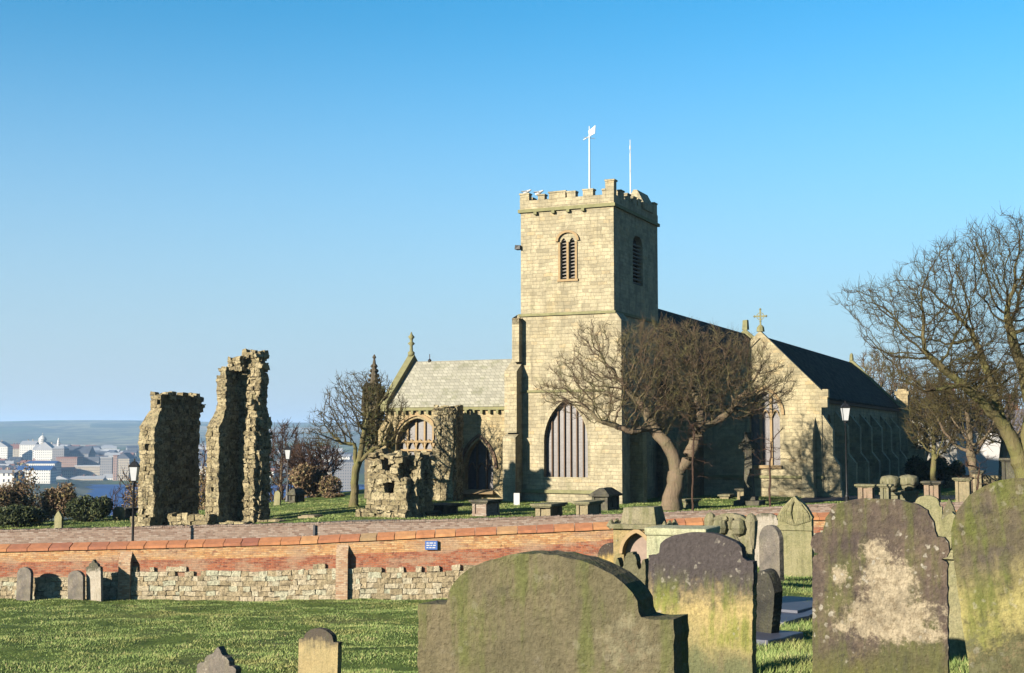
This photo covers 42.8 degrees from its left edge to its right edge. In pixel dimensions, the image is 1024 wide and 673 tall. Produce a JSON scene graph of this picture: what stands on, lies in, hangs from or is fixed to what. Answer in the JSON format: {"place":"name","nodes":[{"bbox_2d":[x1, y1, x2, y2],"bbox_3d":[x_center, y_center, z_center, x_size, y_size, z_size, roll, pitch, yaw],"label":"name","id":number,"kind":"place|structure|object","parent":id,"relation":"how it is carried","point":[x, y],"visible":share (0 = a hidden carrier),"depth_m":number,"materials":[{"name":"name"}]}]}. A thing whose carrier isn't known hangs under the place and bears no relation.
{"place":"outdoors","nodes":[
{"label":"outdoors","id":0,"kind":"place"},
{"bbox_2d":[86,484,364,515],"bbox_3d":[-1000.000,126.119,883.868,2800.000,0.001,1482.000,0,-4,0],"label":"sea","id":1,"kind":"structure","parent":0,"point":[100,490],"depth_m":1421.11,"materials":[{"name":"liquid"}]},
{"bbox_2d":[70,474,105,479],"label":"town building","id":2,"kind":"structure","parent":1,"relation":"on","point":[84,477],"depth_m":1650.24,"materials":[{"name":"metal"}]},
{"bbox_2d":[0,420,964,672],"bbox_3d":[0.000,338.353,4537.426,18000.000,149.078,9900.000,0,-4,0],"label":"ground","id":3,"kind":"structure","parent":0,"point":[121,435],"depth_m":48.43,"materials":[{"name":"plant"}]},
{"bbox_2d":[0,440,12,458],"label":"town building","id":4,"kind":"structure","parent":3,"relation":"on","point":[6,450],"depth_m":1855.25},
{"bbox_2d":[0,467,25,488],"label":"town building","id":5,"kind":"structure","parent":3,"relation":"on","point":[5,475],"depth_m":688.97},
{"bbox_2d":[10,443,19,456],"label":"town building","id":6,"kind":"structure","parent":3,"relation":"on","point":[16,446],"depth_m":1927.87,"materials":[{"name":"tile"}]},
{"bbox_2d":[0,479,34,524],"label":"shrub","id":7,"kind":"object","parent":3,"relation":"on","point":[19,495],"visible":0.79,"depth_m":73.76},
{"bbox_2d":[0,504,47,527],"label":"shrub","id":8,"kind":"object","parent":3,"relation":"on","point":[16,515],"visible":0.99,"depth_m":69.58,"materials":[{"name":"green plant"}]},
{"bbox_2d":[16,567,33,600],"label":"headstone","id":9,"kind":"object","parent":3,"relation":"on","point":[24,588],"visible":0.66,"depth_m":56.44,"materials":[{"name":"grey stone"}]},
{"bbox_2d":[0,460,53,520],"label":"shrub","id":10,"kind":"object","parent":3,"relation":"on","point":[37,497],"visible":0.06,"depth_m":80.75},
{"bbox_2d":[19,434,46,459],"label":"town building","id":11,"kind":"structure","parent":3,"relation":"on","point":[26,450],"depth_m":1900.70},
{"bbox_2d":[15,466,56,483],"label":"town building","id":12,"kind":"structure","parent":3,"relation":"on","point":[46,475],"depth_m":1482.67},
{"bbox_2d":[26,461,61,476],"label":"town building","id":13,"kind":"structure","parent":3,"relation":"on","point":[57,464],"depth_m":1640.58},
{"bbox_2d":[35,442,53,460],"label":"town building","id":14,"kind":"structure","parent":3,"relation":"on","point":[43,451],"depth_m":1785.47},
{"bbox_2d":[40,480,77,517],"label":"shrub","id":15,"kind":"object","parent":3,"relation":"on","point":[54,501],"visible":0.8,"depth_m":74.79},
{"bbox_2d":[54,511,63,527],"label":"headstone","id":16,"kind":"object","parent":3,"relation":"on","point":[58,519],"visible":0.68,"depth_m":67.41,"materials":[{"name":"stone"}]},
{"bbox_2d":[52,437,68,460],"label":"town building","id":17,"kind":"structure","parent":3,"relation":"on","point":[58,450],"depth_m":1759.39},
{"bbox_2d":[61,467,76,477],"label":"town house","id":18,"kind":"structure","parent":3,"relation":"on","point":[68,472],"depth_m":1666.77,"materials":[{"name":"tile"}]},
{"bbox_2d":[56,457,82,466],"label":"town building","id":19,"kind":"structure","parent":3,"relation":"on","point":[68,461],"depth_m":1684.17,"materials":[{"name":"pink brick"}]},
{"bbox_2d":[68,570,84,599],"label":"headstone","id":20,"kind":"object","parent":3,"relation":"on","point":[76,584],"visible":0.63,"depth_m":56.26,"materials":[{"name":"grey stone"}]},
{"bbox_2d":[66,446,95,456],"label":"town building","id":21,"kind":"structure","parent":3,"relation":"on","point":[81,451],"depth_m":1784.17,"materials":[{"name":"stone"}]},
{"bbox_2d":[74,465,99,475],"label":"town building","id":22,"kind":"structure","parent":3,"relation":"on","point":[88,470],"depth_m":1676.71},
{"bbox_2d":[62,495,114,521],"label":"shrub","id":23,"kind":"object","parent":3,"relation":"on","point":[84,508],"visible":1,"depth_m":73.03,"materials":[{"name":"green plant"}]},
{"bbox_2d":[83,457,99,464],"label":"town building","id":24,"kind":"structure","parent":3,"relation":"on","point":[91,460],"depth_m":1707.87,"materials":[{"name":"stone"}]},
{"bbox_2d":[86,559,102,600],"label":"headstone","id":25,"kind":"object","parent":3,"relation":"on","point":[94,580],"visible":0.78,"depth_m":56.24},
{"bbox_2d":[100,457,112,475],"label":"town building","id":26,"kind":"structure","parent":3,"relation":"on","point":[106,465],"depth_m":1664.76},
{"bbox_2d":[113,455,118,480],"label":"town building","id":27,"kind":"structure","parent":3,"relation":"on","point":[115,467],"depth_m":1644.66,"materials":[{"name":"concrete"}]},
{"bbox_2d":[113,506,124,519],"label":"headstone","id":28,"kind":"object","parent":3,"relation":"on","point":[119,512],"visible":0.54,"depth_m":74.31,"materials":[{"name":"stone"}]},
{"bbox_2d":[110,464,138,515],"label":"bare tree","id":29,"kind":"object","parent":3,"relation":"on","point":[119,489],"visible":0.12,"depth_m":94.05,"materials":[{"name":"brown plant"}]},
{"bbox_2d":[117,453,135,480],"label":"town building","id":30,"kind":"structure","parent":3,"relation":"on","point":[124,460],"depth_m":1645.55,"materials":[{"name":"stone"}]},
{"bbox_2d":[118,477,138,513],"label":"shrub","id":31,"kind":"object","parent":3,"relation":"on","point":[136,497],"visible":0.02,"depth_m":88.67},
{"bbox_2d":[124,507,138,517],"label":"chest tomb","id":32,"kind":"object","parent":3,"relation":"on","point":[128,512],"visible":0.41,"depth_m":76.25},
{"bbox_2d":[128,459,139,540],"bbox_3d":[-17.260,8.314,59.534,0.438,5.482,0.438,0,-4,0],"label":"lamp post","id":33,"kind":"object","parent":3,"relation":"on","point":[134,467],"visible":0.61,"depth_m":59.54,"materials":[{"name":"metal"}]},
{"bbox_2d":[129,392,204,526],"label":"ruined pier","id":34,"kind":"structure","parent":3,"relation":"on","point":[169,459],"depth_m":66.10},
{"bbox_2d":[166,512,216,525],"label":"wall","id":35,"kind":"structure","parent":3,"relation":"on","point":[176,518],"depth_m":64.77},
{"bbox_2d":[198,463,205,509],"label":"shrub","id":36,"kind":"object","parent":3,"relation":"on","point":[202,503],"visible":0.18,"depth_m":90.71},
{"bbox_2d":[198,439,205,509],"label":"bare tree","id":37,"kind":"object","parent":3,"relation":"on","point":[202,456],"visible":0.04,"depth_m":97.56,"materials":[{"name":"brown plant"}]},
{"bbox_2d":[197,646,240,672],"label":"headstone","id":38,"kind":"object","parent":3,"relation":"on","point":[220,659],"visible":1,"depth_m":22.59,"materials":[{"name":"grey stone"}]},
{"bbox_2d":[0,598,447,672],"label":"grass","id":39,"kind":"structure","parent":3,"relation":"on","point":[151,655],"depth_m":36.95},
{"bbox_2d":[205,349,272,524],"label":"ruined pier","id":40,"kind":"structure","parent":3,"relation":"on","point":[238,458],"depth_m":65.94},
{"bbox_2d":[255,519,296,521],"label":"kerb wall","id":41,"kind":"structure","parent":3,"relation":"on","point":[270,520],"depth_m":65.13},
{"bbox_2d":[273,491,280,504],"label":"headstone","id":42,"kind":"object","parent":3,"relation":"on","point":[277,497],"visible":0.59,"depth_m":85.34,"materials":[{"name":"stone"}]},
{"bbox_2d":[284,445,291,501],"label":"lamp post","id":43,"kind":"object","parent":3,"relation":"on","point":[287,449],"visible":0.96,"depth_m":89.48,"materials":[{"name":"grey metal"}]},
{"bbox_2d":[268,418,310,501],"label":"bare tree","id":44,"kind":"object","parent":3,"relation":"on","point":[281,476],"visible":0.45,"depth_m":99.17,"materials":[{"name":"brown plant"}]},
{"bbox_2d":[286,488,306,502],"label":"chest tomb","id":45,"kind":"object","parent":3,"relation":"on","point":[296,494],"visible":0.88,"depth_m":87.08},
{"bbox_2d":[280,436,346,494],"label":"bare tree","id":46,"kind":"object","parent":3,"relation":"on","point":[312,457],"visible":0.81,"depth_m":96.98,"materials":[{"name":"brown plant"}]},
{"bbox_2d":[286,462,342,497],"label":"shrub","id":47,"kind":"object","parent":3,"relation":"on","point":[307,479],"visible":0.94,"depth_m":94.31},
{"bbox_2d":[298,628,341,672],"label":"headstone","id":48,"kind":"object","parent":3,"relation":"on","point":[320,650],"visible":1,"depth_m":24.54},
{"bbox_2d":[321,492,344,497],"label":"shrub","id":49,"kind":"object","parent":3,"relation":"on","point":[329,495],"visible":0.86,"depth_m":91.96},
{"bbox_2d":[334,460,353,490],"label":"town building","id":50,"kind":"structure","parent":3,"relation":"on","point":[344,474],"depth_m":1422.62,"materials":[{"name":"concrete"}]},
{"bbox_2d":[299,369,412,506],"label":"bare tree","id":51,"kind":"object","parent":3,"relation":"on","point":[359,457],"visible":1,"depth_m":76.04,"materials":[{"name":"brown plant"}]},
{"bbox_2d":[360,354,385,497],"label":"tree","id":52,"kind":"object","parent":3,"relation":"on","point":[374,370],"visible":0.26,"depth_m":86.36,"materials":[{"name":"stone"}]},
{"bbox_2d":[355,448,435,517],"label":"ruined pier","id":53,"kind":"structure","parent":3,"relation":"on","point":[400,483],"depth_m":64.31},
{"bbox_2d":[431,405,464,500],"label":"ruined pier","id":54,"kind":"structure","parent":3,"relation":"on","point":[446,463],"depth_m":81.00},
{"bbox_2d":[432,503,463,514],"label":"table tomb","id":55,"kind":"object","parent":3,"relation":"on","point":[446,508],"visible":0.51,"depth_m":67.06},
{"bbox_2d":[0,493,955,528],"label":"grass","id":56,"kind":"structure","parent":3,"relation":"on","point":[356,509],"depth_m":72.95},
{"bbox_2d":[0,510,956,601],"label":"boundary wall","id":57,"kind":"structure","parent":3,"relation":"on","point":[401,565],"depth_m":57.39,"materials":[{"name":"red brick"}]},
{"bbox_2d":[425,541,437,549],"bbox_3d":[-3.544,9.167,57.388,0.540,0.380,0.126,0,-4,0],"label":"notice plate","id":58,"kind":"object","parent":57,"relation":"attached to","point":[431,545],"visible":1,"depth_m":57.33,"materials":[{"name":"blue metal"}]},
{"bbox_2d":[0,502,962,543],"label":"lane wall","id":59,"kind":"structure","parent":3,"relation":"on","point":[119,534],"depth_m":61.48,"materials":[{"name":"grey brick"}]},
{"bbox_2d":[469,499,502,515],"bbox_3d":[-1.307,8.719,65.517,1.062,1.096,1.846,-2,-5,24],"label":"chest tomb","id":60,"kind":"object","parent":3,"relation":"on","point":[484,507],"visible":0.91,"depth_m":64.94,"materials":[{"name":"stone"}]},
{"bbox_2d":[530,502,567,515],"bbox_3d":[1.818,8.673,64.116,1.153,1.014,2.148,-2,-5,24],"label":"table tomb","id":61,"kind":"object","parent":3,"relation":"on","point":[549,508],"visible":0.66,"depth_m":63.52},
{"bbox_2d":[417,550,688,672],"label":"headstone","id":62,"kind":"object","parent":3,"relation":"on","point":[543,611],"visible":1,"depth_m":5.14,"materials":[{"name":"stone"}]},
{"bbox_2d":[572,500,604,514],"bbox_3d":[3.767,8.606,64.123,0.896,1.098,2.150,-2,-5,24],"label":"chest tomb","id":63,"kind":"object","parent":3,"relation":"on","point":[585,507],"visible":0.71,"depth_m":63.40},
{"bbox_2d":[589,487,621,510],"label":"chest tomb","id":64,"kind":"object","parent":3,"relation":"on","point":[610,496],"visible":0.77,"depth_m":69.85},
{"bbox_2d":[598,543,612,562],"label":"headstone","id":65,"kind":"object","parent":3,"relation":"on","point":[605,552],"visible":0.1,"depth_m":26.71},
{"bbox_2d":[615,551,648,587],"bbox_3d":[0.948,2.396,10.245,0.256,1.402,0.100,-2,-5,24],"label":"headstone","id":66,"kind":"object","parent":3,"relation":"on","point":[634,565],"visible":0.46,"depth_m":10.24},
{"bbox_2d":[606,506,677,563],"bbox_3d":[2.192,3.965,21.756,1.128,2.271,0.776,-2,-5,24],"label":"niche monument","id":67,"kind":"object","parent":3,"relation":"on","point":[630,526],"visible":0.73,"depth_m":21.62,"materials":[{"name":"beige stone"}]},
{"bbox_2d":[378,125,926,503],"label":"church","id":68,"kind":"structure","parent":3,"relation":"on","point":[586,254],"depth_m":82.64,"materials":[{"name":"stone"}]},
{"bbox_2d":[391,413,436,454],"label":"window","id":69,"kind":"structure","parent":68,"relation":"in","point":[422,436],"depth_m":84.64,"materials":[{"name":"beige glass"}]},
{"bbox_2d":[462,434,497,489],"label":"door","id":70,"kind":"structure","parent":68,"relation":"in","point":[480,467],"depth_m":82.64,"materials":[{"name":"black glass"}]},
{"bbox_2d":[546,401,587,476],"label":"window","id":71,"kind":"structure","parent":68,"relation":"in","point":[567,440],"depth_m":79.42,"materials":[{"name":"grey glass"}]},
{"bbox_2d":[744,386,783,464],"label":"window","id":72,"kind":"structure","parent":68,"relation":"in","point":[761,428],"depth_m":86.69,"materials":[{"name":"grey glass"}]},
{"bbox_2d":[533,310,799,509],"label":"bare tree","id":73,"kind":"object","parent":3,"relation":"on","point":[672,495],"visible":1,"depth_m":71.37,"materials":[{"name":"brown plant"}]},
{"bbox_2d":[644,525,719,557],"bbox_3d":[2.267,3.285,17.296,0.847,1.531,0.710,-2,-5,24],"label":"table tomb","id":74,"kind":"object","parent":3,"relation":"on","point":[658,535],"visible":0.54,"depth_m":17.15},
{"bbox_2d":[682,498,700,507],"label":"chest tomb","id":75,"kind":"object","parent":3,"relation":"on","point":[687,502],"visible":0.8,"depth_m":73.12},
{"bbox_2d":[673,412,712,510],"bbox_3d":[8.936,6.299,64.270,2.116,5.391,1.807,0,-4,0],"label":"sapling","id":76,"kind":"object","parent":3,"relation":"on","point":[692,427],"visible":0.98,"depth_m":64.20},
{"bbox_2d":[648,532,757,672],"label":"headstone","id":77,"kind":"object","parent":3,"relation":"on","point":[706,582],"visible":0.8,"depth_m":9.41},
{"bbox_2d":[704,512,757,559],"bbox_3d":[3.137,3.339,18.745,0.794,1.614,0.274,-2,-5,24],"label":"headstone","id":78,"kind":"object","parent":3,"relation":"on","point":[742,529],"visible":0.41,"depth_m":18.68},
{"bbox_2d":[733,432,764,505],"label":"cross monument","id":79,"kind":"object","parent":3,"relation":"on","point":[749,498],"visible":0.84,"depth_m":75.43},
{"bbox_2d":[755,513,777,566],"bbox_3d":[6.366,5.253,32.690,0.747,1.661,0.140,-2,-5,24],"label":"headstone","id":80,"kind":"object","parent":3,"relation":"on","point":[764,519],"visible":0.09,"depth_m":32.70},
{"bbox_2d":[744,428,793,506],"bbox_3d":[12.702,6.713,64.683,1.822,4.582,2.266,4,-6,-43],"label":"sapling","id":81,"kind":"object","parent":3,"relation":"on","point":[771,457],"visible":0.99,"depth_m":64.65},
{"bbox_2d":[756,568,782,632],"bbox_3d":[2.736,3.130,14.212,0.140,1.251,0.339,-6,15,-39],"label":"headstone","id":82,"kind":"object","parent":3,"relation":"on","point":[769,596],"visible":0.37,"depth_m":14.06,"materials":[{"name":"stone"}]},
{"bbox_2d":[759,525,783,581],"bbox_3d":[5.111,4.470,25.730,0.120,1.500,0.547,3,-5,-35],"label":"headstone","id":83,"kind":"object","parent":3,"relation":"on","point":[771,547],"visible":0.56,"depth_m":25.67,"materials":[{"name":"grey stone"}]},
{"bbox_2d":[756,630,802,646],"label":"paving slab","id":84,"kind":"structure","parent":3,"relation":"on","point":[773,638],"depth_m":13.84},
{"bbox_2d":[777,496,813,576],"bbox_3d":[6.018,4.391,27.714,0.755,2.000,0.282,-2,-5,24],"label":"headstone","id":85,"kind":"object","parent":3,"relation":"on","point":[795,518],"visible":0.84,"depth_m":27.62,"materials":[{"name":"stone"}]},
{"bbox_2d":[780,609,811,625],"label":"paving slab","id":86,"kind":"structure","parent":3,"relation":"on","point":[794,617],"depth_m":16.53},
{"bbox_2d":[781,596,812,612],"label":"paving slab","id":87,"kind":"structure","parent":3,"relation":"on","point":[793,604],"depth_m":17.73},
{"bbox_2d":[840,401,850,500],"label":"lamp post","id":88,"kind":"object","parent":3,"relation":"on","point":[845,407],"visible":0.79,"depth_m":65.73,"materials":[{"name":"metal"}]},
{"bbox_2d":[854,484,876,498],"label":"table tomb","id":89,"kind":"object","parent":3,"relation":"on","point":[866,490],"visible":0.62,"depth_m":73.24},
{"bbox_2d":[810,498,950,672],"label":"headstone","id":90,"kind":"object","parent":3,"relation":"on","point":[880,588],"visible":1,"depth_m":8.46,"materials":[{"name":"stone"}]},
{"bbox_2d":[877,484,893,498],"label":"chest tomb","id":91,"kind":"object","parent":3,"relation":"on","point":[885,491],"visible":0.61,"depth_m":68.30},
{"bbox_2d":[854,345,921,401],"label":"bare tree","id":92,"kind":"object","parent":3,"relation":"on","point":[881,380],"visible":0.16,"depth_m":134.26,"materials":[{"name":"brown plant"}]},
{"bbox_2d":[879,476,901,498],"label":"urn monument","id":93,"kind":"object","parent":3,"relation":"on","point":[895,481],"visible":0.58,"depth_m":70.18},
{"bbox_2d":[898,475,919,502],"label":"urn monument","id":94,"kind":"object","parent":3,"relation":"on","point":[909,483],"visible":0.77,"depth_m":72.17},
{"bbox_2d":[904,454,937,488],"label":"shrub","id":95,"kind":"object","parent":3,"relation":"on","point":[918,467],"visible":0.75,"depth_m":96.86,"materials":[{"name":"green plant"}]},
{"bbox_2d":[887,367,960,457],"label":"bare tree","id":96,"kind":"object","parent":3,"relation":"on","point":[926,426],"visible":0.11,"depth_m":119.33,"materials":[{"name":"brown plant"}]},
{"bbox_2d":[829,200,1023,477],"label":"bare tree","id":97,"kind":"object","parent":3,"relation":"on","point":[1014,442],"visible":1,"depth_m":49.66,"materials":[{"name":"brown plant"}]},
{"bbox_2d":[915,495,942,523],"bbox_3d":[6.949,3.356,21.805,0.487,1.403,0.140,-2,-5,24],"label":"headstone","id":98,"kind":"object","parent":3,"relation":"on","point":[932,505],"visible":0.19,"depth_m":21.75,"materials":[{"name":"stone"}]},
{"bbox_2d":[920,481,943,501],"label":"table tomb","id":99,"kind":"object","parent":3,"relation":"on","point":[932,488],"visible":0.6,"depth_m":71.11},
{"bbox_2d":[899,377,965,480],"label":"bare tree","id":100,"kind":"object","parent":3,"relation":"on","point":[933,439],"visible":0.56,"depth_m":91.50,"materials":[{"name":"brown plant"}]},
{"bbox_2d":[910,383,971,463],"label":"house","id":101,"kind":"structure","parent":3,"relation":"on","point":[950,458],"depth_m":144.96,"materials":[{"name":"stone"}]},
{"bbox_2d":[929,456,965,486],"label":"shrub","id":102,"kind":"object","parent":3,"relation":"on","point":[944,469],"visible":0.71,"depth_m":99.02,"materials":[{"name":"green plant"}]},
{"bbox_2d":[941,498,955,518],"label":"headstone","id":103,"kind":"object","parent":3,"relation":"on","point":[949,508],"visible":0.16,"depth_m":19.81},
{"bbox_2d":[935,511,967,658],"bbox_3d":[4.009,2.495,11.819,0.495,1.807,0.190,-2,-5,24],"label":"headstone","id":104,"kind":"object","parent":3,"relation":"on","point":[956,633],"visible":0.12,"depth_m":11.79,"materials":[{"name":"stone"}]},
{"bbox_2d":[952,477,973,501],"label":"chest tomb","id":105,"kind":"object","parent":3,"relation":"on","point":[962,489],"visible":0.56,"depth_m":69.19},
{"bbox_2d":[920,351,1020,493],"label":"bare tree","id":106,"kind":"object","parent":3,"relation":"on","point":[970,444],"visible":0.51,"depth_m":87.46,"materials":[{"name":"brown plant"}]},
{"bbox_2d":[943,475,1001,487],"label":"churchyard wall","id":107,"kind":"structure","parent":3,"relation":"on","point":[987,478],"depth_m":98.21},
{"bbox_2d":[958,439,997,489],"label":"sapling","id":108,"kind":"object","parent":3,"relation":"on","point":[978,472],"visible":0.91,"depth_m":65.60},
{"bbox_2d":[970,470,985,491],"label":"chest tomb","id":109,"kind":"object","parent":3,"relation":"on","point":[975,474],"visible":0.37,"depth_m":73.11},
{"bbox_2d":[957,407,1000,475],"bbox_3d":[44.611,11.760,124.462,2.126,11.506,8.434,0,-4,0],"label":"house","id":110,"kind":"structure","parent":3,"relation":"on","point":[992,465],"depth_m":120.77,"materials":[{"name":"stone"}]},
{"bbox_2d":[951,478,1023,672],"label":"headstone","id":111,"kind":"object","parent":3,"relation":"on","point":[987,534],"visible":1,"depth_m":7.03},
{"bbox_2d":[957,357,1023,474],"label":"bare tree","id":112,"kind":"object","parent":3,"relation":"on","point":[1003,451],"visible":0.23,"depth_m":111.33,"materials":[{"name":"brown plant"}]},
{"bbox_2d":[998,458,1014,479],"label":"chest tomb","id":113,"kind":"object","parent":3,"relation":"on","point":[1007,471],"visible":0.28,"depth_m":69.22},
{"bbox_2d":[1005,394,1023,457],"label":"house","id":114,"kind":"structure","parent":3,"relation":"on","point":[1015,427],"depth_m":133.06,"materials":[{"name":"stone"}]},
{"bbox_2d":[0,0,1023,422],"label":"sky","id":115,"kind":"structure","parent":0,"point":[187,186],"materials":[{"name":"blue"}]},
{"bbox_2d":[756,555,968,672],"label":"grass","id":116,"kind":"structure","parent":0,"point":[771,659],"depth_m":12.21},
{"bbox_2d":[800,495,954,502],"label":"path","id":117,"kind":"structure","parent":0,"point":[812,499],"depth_m":82.37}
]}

